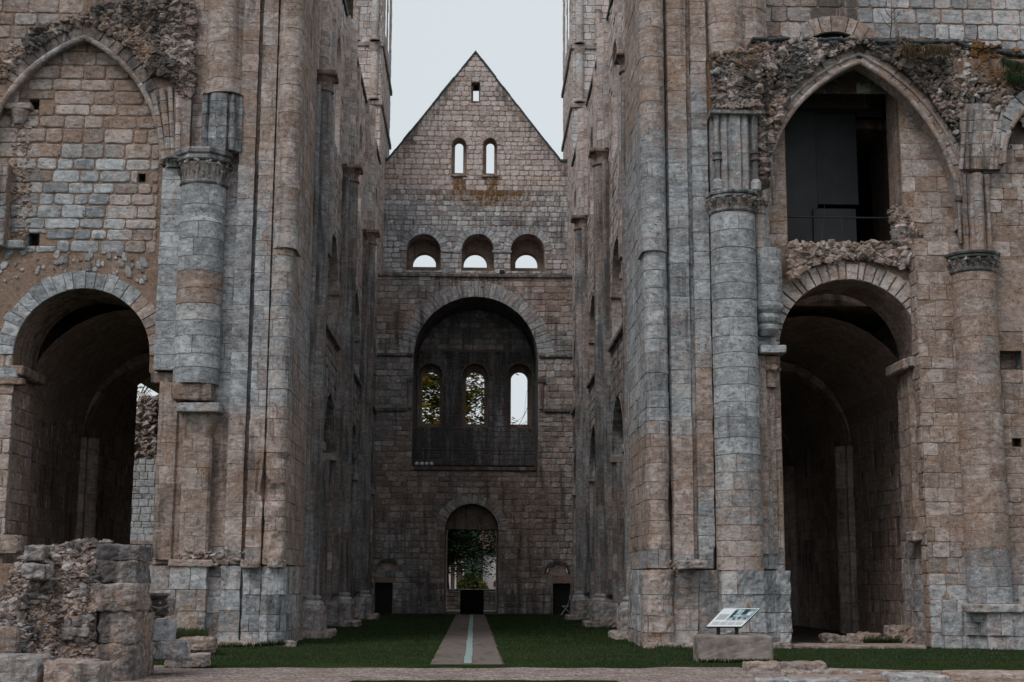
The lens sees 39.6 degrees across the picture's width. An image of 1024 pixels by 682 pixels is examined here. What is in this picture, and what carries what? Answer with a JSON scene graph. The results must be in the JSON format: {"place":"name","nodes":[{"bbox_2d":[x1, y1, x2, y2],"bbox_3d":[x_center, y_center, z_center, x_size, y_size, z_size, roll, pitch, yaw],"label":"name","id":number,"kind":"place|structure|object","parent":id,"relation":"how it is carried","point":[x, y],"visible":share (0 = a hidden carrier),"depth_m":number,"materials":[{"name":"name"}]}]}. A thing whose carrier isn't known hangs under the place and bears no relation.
{"place":"outdoors","nodes":[
{"label":"outdoors","id":0,"kind":"place"},
{"bbox_2d":[137,0,568,423],"label":"sky","id":1,"kind":"structure","parent":0,"point":[521,41],"materials":[{"name":"white"}]},
{"bbox_2d":[377,530,482,586],"bbox_3d":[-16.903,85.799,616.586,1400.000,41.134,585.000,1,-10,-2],"label":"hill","id":2,"kind":"structure","parent":0,"point":[471,565],"depth_m":389.68,"materials":[{"name":"green plant"}]},
{"bbox_2d":[398,550,464,588],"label":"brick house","id":3,"kind":"structure","parent":0,"point":[453,584],"depth_m":122.21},
{"bbox_2d":[431,615,504,663],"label":"path","id":4,"kind":"structure","parent":0,"point":[451,649],"depth_m":38.38,"materials":[{"name":"grey concrete"}]},
{"bbox_2d":[464,615,472,662],"bbox_3d":[-1.473,10.257,50.682,0.180,0.008,42.510,0,-10,-1],"label":"glass strip","id":5,"kind":"object","parent":4,"relation":"on","point":[468,653],"visible":1,"depth_m":38.18,"materials":[{"name":"glass"}]},
{"bbox_2d":[444,610,496,614],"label":"passage floor","id":6,"kind":"structure","parent":0,"point":[454,612],"depth_m":77.11,"materials":[{"name":"grey stone"}]},
{"bbox_2d":[460,590,483,613],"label":"black box","id":7,"kind":"object","parent":6,"relation":"on","point":[471,601],"visible":1,"depth_m":72.77,"materials":[{"name":"black"}]},
{"bbox_2d":[447,589,495,608],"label":"wall","id":8,"kind":"structure","parent":0,"point":[453,598],"depth_m":86.54,"materials":[{"name":"stone"}]},
{"bbox_2d":[465,535,482,580],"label":"bush","id":9,"kind":"object","parent":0,"point":[474,563],"visible":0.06,"depth_m":148.29,"materials":[{"name":"green plant"}]},
{"bbox_2d":[479,530,567,588],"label":"house","id":10,"kind":"structure","parent":0,"point":[491,584],"depth_m":126.35,"materials":[{"name":"white brick"}]},
{"bbox_2d":[112,665,1023,681],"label":"gravel path","id":11,"kind":"structure","parent":0,"point":[161,673],"depth_m":26.15,"materials":[{"name":"grey gravel"}]},
{"bbox_2d":[0,653,53,681],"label":"stone block","id":12,"kind":"structure","parent":11,"relation":"on","point":[21,667],"depth_m":22.75,"materials":[{"name":"stone"}]},
{"bbox_2d":[0,626,21,652],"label":"stone block","id":13,"kind":"structure","parent":12,"relation":"on","point":[10,640],"depth_m":23.89,"materials":[{"name":"stone"}]},
{"bbox_2d":[43,658,100,681],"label":"stone block","id":14,"kind":"structure","parent":11,"relation":"on","point":[59,670],"depth_m":22.57,"materials":[{"name":"stone"}]},
{"bbox_2d":[0,537,153,680],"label":"rubble wall","id":15,"kind":"structure","parent":11,"relation":"on","point":[86,598],"depth_m":24.46,"materials":[{"name":"stone"}]},
{"bbox_2d":[74,661,112,681],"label":"stone block","id":16,"kind":"structure","parent":11,"relation":"on","point":[94,671],"depth_m":22.21,"materials":[{"name":"stone"}]},
{"bbox_2d":[143,611,155,674],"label":"stone block","id":17,"kind":"structure","parent":11,"relation":"on","point":[148,630],"depth_m":25.33,"materials":[{"name":"stone"}]},
{"bbox_2d":[152,639,190,660],"bbox_3d":[-6.271,5.637,25.956,0.703,0.386,0.890,1,-10,-2],"label":"stone block","id":18,"kind":"object","parent":11,"relation":"on","point":[177,649],"depth_m":25.57,"materials":[{"name":"stone"}]},
{"bbox_2d":[153,619,176,641],"bbox_3d":[-6.385,5.293,26.012,0.440,0.425,0.621,1,-10,-2],"label":"stone block","id":19,"kind":"object","parent":18,"relation":"on","point":[165,630],"depth_m":25.73,"materials":[{"name":"stone"}]},
{"bbox_2d":[148,593,174,617],"bbox_3d":[-6.491,4.848,26.085,0.646,0.453,0.593,1,-10,-2],"label":"broken capital","id":20,"kind":"object","parent":19,"relation":"on","point":[162,605],"visible":0.89,"depth_m":25.86,"materials":[{"name":"stone"}]},
{"bbox_2d":[164,652,210,667],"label":"stone block","id":21,"kind":"structure","parent":11,"relation":"on","point":[200,659],"depth_m":27.69,"materials":[{"name":"stone"}]},
{"bbox_2d":[742,660,778,670],"bbox_3d":[4.871,6.384,27.760,0.718,0.292,0.662,1,-10,-2],"label":"kerb stone","id":22,"kind":"object","parent":11,"relation":"on","point":[770,665],"visible":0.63,"depth_m":27.48,"materials":[{"name":"stone"}]},
{"bbox_2d":[774,661,807,670],"bbox_3d":[5.424,6.396,27.775,0.650,0.287,0.641,1,-10,-2],"label":"kerb stone","id":23,"kind":"object","parent":11,"relation":"on","point":[798,665],"visible":0.53,"depth_m":27.51,"materials":[{"name":"stone"}]},
{"bbox_2d":[799,660,826,670],"bbox_3d":[5.899,6.419,27.893,0.505,0.303,0.626,1,-10,-2],"label":"kerb stone","id":24,"kind":"object","parent":11,"relation":"on","point":[816,664],"visible":0.45,"depth_m":27.62,"materials":[{"name":"stone"}]},
{"bbox_2d":[751,668,889,681],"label":"wall footing","id":25,"kind":"object","parent":11,"relation":"on","point":[827,675],"depth_m":25.39,"materials":[{"name":"stone"}]},
{"bbox_2d":[880,672,949,681],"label":"stone block","id":26,"kind":"structure","parent":11,"relation":"on","point":[911,677],"depth_m":24.41,"materials":[{"name":"stone"}]},
{"bbox_2d":[940,670,1023,680],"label":"stone block","id":27,"kind":"structure","parent":11,"relation":"on","point":[987,675],"depth_m":25.09,"materials":[{"name":"stone"}]},
{"bbox_2d":[154,609,1023,681],"bbox_3d":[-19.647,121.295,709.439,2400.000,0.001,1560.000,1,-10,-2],"label":"ground","id":28,"kind":"structure","parent":0,"point":[577,644],"depth_m":32.61,"materials":[{"name":"green plant"}]},
{"bbox_2d":[0,0,199,564],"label":"transept wall","id":29,"kind":"structure","parent":28,"relation":"on","point":[96,105],"depth_m":39.56,"materials":[{"name":"stone"}]},
{"bbox_2d":[130,392,158,569],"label":"ruined buttress","id":30,"kind":"structure","parent":28,"relation":"on","point":[144,475],"depth_m":62.48,"materials":[{"name":"stone"}]},
{"bbox_2d":[137,385,151,403],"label":"tree","id":31,"kind":"object","parent":28,"relation":"on","point":[143,390],"depth_m":69.53,"materials":[{"name":"green plant"}]},
{"bbox_2d":[179,636,217,651],"bbox_3d":[-7.159,6.909,32.427,0.823,0.353,0.644,1,-10,-2],"label":"stone block","id":32,"kind":"object","parent":28,"relation":"on","point":[202,643],"depth_m":32.15,"materials":[{"name":"stone"}]},
{"bbox_2d":[176,625,208,638],"bbox_3d":[-7.520,6.781,33.140,1.080,0.300,0.729,1,-10,-2],"label":"grass tuft","id":33,"kind":"object","parent":32,"relation":"on","point":[183,632],"visible":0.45,"depth_m":32.93,"materials":[{"name":"green plant"}]},
{"bbox_2d":[190,650,215,652],"bbox_3d":[-7.622,7.262,33.670,1.158,0.356,0.942,1,-10,-2],"label":"stone block","id":34,"kind":"object","parent":28,"relation":"on","point":[204,652],"depth_m":33.22,"materials":[{"name":"stone"}]},
{"bbox_2d":[26,0,384,638],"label":"nave wall","id":35,"kind":"structure","parent":28,"relation":"on","point":[93,362],"depth_m":50.61,"materials":[{"name":"stone"}]},
{"bbox_2d":[335,37,340,155],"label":"clerestory window","id":36,"kind":"structure","parent":35,"relation":"in","point":[338,86],"depth_m":54.48,"materials":[{"name":"stone"}]},
{"bbox_2d":[358,125,361,224],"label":"clerestory window","id":37,"kind":"structure","parent":35,"relation":"in","point":[360,144],"depth_m":64.80,"materials":[{"name":"stone"}]},
{"bbox_2d":[346,0,391,242],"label":"tower","id":38,"kind":"structure","parent":35,"relation":"on","point":[375,57],"depth_m":78.76,"materials":[{"name":"stone"}]},
{"bbox_2d":[375,189,376,271],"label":"clerestory window","id":39,"kind":"structure","parent":35,"relation":"in","point":[376,189],"depth_m":75.30,"materials":[{"name":"stone"}]},
{"bbox_2d":[149,0,318,646],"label":"crossing pier","id":40,"kind":"structure","parent":28,"relation":"on","point":[230,482],"depth_m":38.41,"materials":[{"name":"stone"}]},
{"bbox_2d":[217,638,286,646],"bbox_3d":[-6.741,7.750,36.459,1.988,0.305,0.343,1,-10,-2],"label":"grass tuft","id":41,"kind":"object","parent":28,"relation":"on","point":[272,643],"visible":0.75,"depth_m":36.39,"materials":[{"name":"green plant"}]},
{"bbox_2d":[457,572,480,588],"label":"bush","id":42,"kind":"object","parent":28,"relation":"on","point":[472,581],"visible":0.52,"depth_m":109.94,"materials":[{"name":"green plant"}]},
{"bbox_2d":[272,613,668,650],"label":"grass","id":43,"kind":"structure","parent":28,"relation":"on","point":[440,616],"depth_m":47.27,"materials":[{"name":"green plant"}]},
{"bbox_2d":[447,529,495,588],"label":"tree","id":44,"kind":"object","parent":28,"relation":"on","point":[460,541],"visible":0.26,"depth_m":93.81,"materials":[{"name":"green plant"}]},
{"bbox_2d":[371,273,572,613],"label":"end wall","id":45,"kind":"structure","parent":28,"relation":"on","point":[525,514],"depth_m":74.84,"materials":[{"name":"stone"}]},
{"bbox_2d":[375,582,391,613],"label":"plank door","id":46,"kind":"structure","parent":45,"relation":"in","point":[383,591],"depth_m":73.95,"materials":[{"name":"black wood"}]},
{"bbox_2d":[444,504,497,613],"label":"doorway","id":47,"kind":"structure","parent":45,"relation":"in","point":[468,516],"depth_m":75.47,"materials":[{"name":"stone"}]},
{"bbox_2d":[383,50,567,466],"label":"gable wall","id":48,"kind":"structure","parent":45,"relation":"on","point":[508,212],"depth_m":81.12,"materials":[{"name":"stone"}]},
{"bbox_2d":[418,450,536,466],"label":"railing","id":49,"kind":"object","parent":45,"relation":"on","point":[481,450],"visible":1,"depth_m":75.53,"materials":[{"name":"metal"}]},
{"bbox_2d":[553,583,569,613],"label":"plank door","id":50,"kind":"structure","parent":45,"relation":"in","point":[561,591],"depth_m":74.21,"materials":[{"name":"black wood"}]},
{"bbox_2d":[422,373,526,423],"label":"tree","id":51,"kind":"object","parent":28,"relation":"on","point":[431,381],"visible":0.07,"depth_m":110.21,"materials":[{"name":"green plant"}]},
{"bbox_2d":[467,578,488,588],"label":"bush","id":52,"kind":"object","parent":28,"relation":"on","point":[483,584],"visible":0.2,"depth_m":112.03,"materials":[{"name":"green plant"}]},
{"bbox_2d":[624,0,792,648],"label":"crossing pier","id":53,"kind":"structure","parent":28,"relation":"on","point":[705,308],"depth_m":38.65,"materials":[{"name":"stone"}]},
{"bbox_2d":[655,644,781,648],"bbox_3d":[5.346,7.910,36.588,3.443,0.248,0.375,1,-10,-2],"label":"grass tuft","id":54,"kind":"object","parent":28,"relation":"on","point":[688,647],"visible":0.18,"depth_m":36.54,"materials":[{"name":"green plant"}]},
{"bbox_2d":[693,633,772,662],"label":"stone plinth","id":55,"kind":"structure","parent":28,"relation":"on","point":[730,646],"depth_m":30.45,"materials":[{"name":"grey stone"}]},
{"bbox_2d":[706,608,759,634],"bbox_3d":[4.809,6.102,30.902,1.279,0.582,0.460,1,-10,-2],"label":"information board","id":56,"kind":"object","parent":55,"relation":"on","point":[736,618],"visible":1,"depth_m":30.87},
{"bbox_2d":[698,658,769,662],"bbox_3d":[4.757,6.814,30.339,1.585,0.122,0.354,1,-10,-2],"label":"grass tuft","id":57,"kind":"object","parent":28,"relation":"on","point":[737,660],"visible":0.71,"depth_m":30.29,"materials":[{"name":"green plant"}]},
{"bbox_2d":[564,0,906,639],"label":"nave wall","id":58,"kind":"structure","parent":28,"relation":"on","point":[844,536],"depth_m":52.34,"materials":[{"name":"stone"}]},
{"bbox_2d":[574,191,575,274],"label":"clerestory window","id":59,"kind":"structure","parent":58,"relation":"in","point":[575,191],"depth_m":75.47,"materials":[{"name":"stone"}]},
{"bbox_2d":[561,0,609,228],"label":"tower","id":60,"kind":"structure","parent":58,"relation":"on","point":[585,18],"depth_m":79.10,"materials":[{"name":"stone"}]},
{"bbox_2d":[590,128,592,226],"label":"clerestory window","id":61,"kind":"structure","parent":58,"relation":"in","point":[591,140],"depth_m":65.08,"materials":[{"name":"stone"}]},
{"bbox_2d":[612,41,617,157],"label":"clerestory window","id":62,"kind":"structure","parent":58,"relation":"in","point":[614,67],"depth_m":54.77,"materials":[{"name":"stone"}]},
{"bbox_2d":[791,643,926,648],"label":"threshold slab","id":63,"kind":"structure","parent":28,"relation":"on","point":[860,645],"depth_m":37.10,"materials":[{"name":"stone"}]},
{"bbox_2d":[706,0,1023,649],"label":"transept wall","id":64,"kind":"structure","parent":28,"relation":"on","point":[944,267],"depth_m":39.54,"materials":[{"name":"stone"}]},
{"bbox_2d":[817,204,836,240],"bbox_3d":[8.837,-3.292,39.858,0.547,1.110,0.025,1,-10,-2],"label":"dead stem","id":65,"kind":"object","parent":64,"relation":"on","point":[823,226],"visible":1,"depth_m":39.81,"materials":[{"name":"brown plant"}]},
{"bbox_2d":[785,34,885,244],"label":"board partition","id":66,"kind":"object","parent":64,"relation":"on","point":[828,165],"visible":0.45,"depth_m":43.06,"materials":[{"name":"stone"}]},
{"bbox_2d":[787,216,888,240],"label":"railing","id":67,"kind":"object","parent":64,"relation":"on","point":[838,217],"visible":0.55,"depth_m":40.38,"materials":[{"name":"metal"}]},
{"bbox_2d":[879,0,901,38],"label":"dead stem","id":68,"kind":"object","parent":64,"relation":"on","point":[890,17],"visible":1,"depth_m":40.50,"materials":[{"name":"brown plant"}]},
{"bbox_2d":[896,42,957,60],"bbox_3d":[11.593,-8.047,39.734,1.767,0.530,0.346,1,-10,-2],"label":"grass tuft","id":69,"kind":"object","parent":64,"relation":"on","point":[912,49],"visible":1,"depth_m":39.68,"materials":[{"name":"plant"}]},
{"bbox_2d":[996,57,1023,86],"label":"grass tuft","id":70,"kind":"object","parent":64,"relation":"on","point":[1015,76],"visible":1,"depth_m":39.66,"materials":[{"name":"green plant"}]},
{"bbox_2d":[791,626,845,642],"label":"aisle floor","id":71,"kind":"structure","parent":0,"point":[801,634],"depth_m":47.32,"materials":[{"name":"stone"}]},
{"bbox_2d":[861,635,902,642],"bbox_3d":[10.058,8.098,38.640,1.091,0.262,0.340,1,-10,-2],"label":"grass tuft","id":72,"kind":"object","parent":71,"relation":"on","point":[878,639],"visible":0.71,"depth_m":38.57,"materials":[{"name":"green plant"}]}
]}

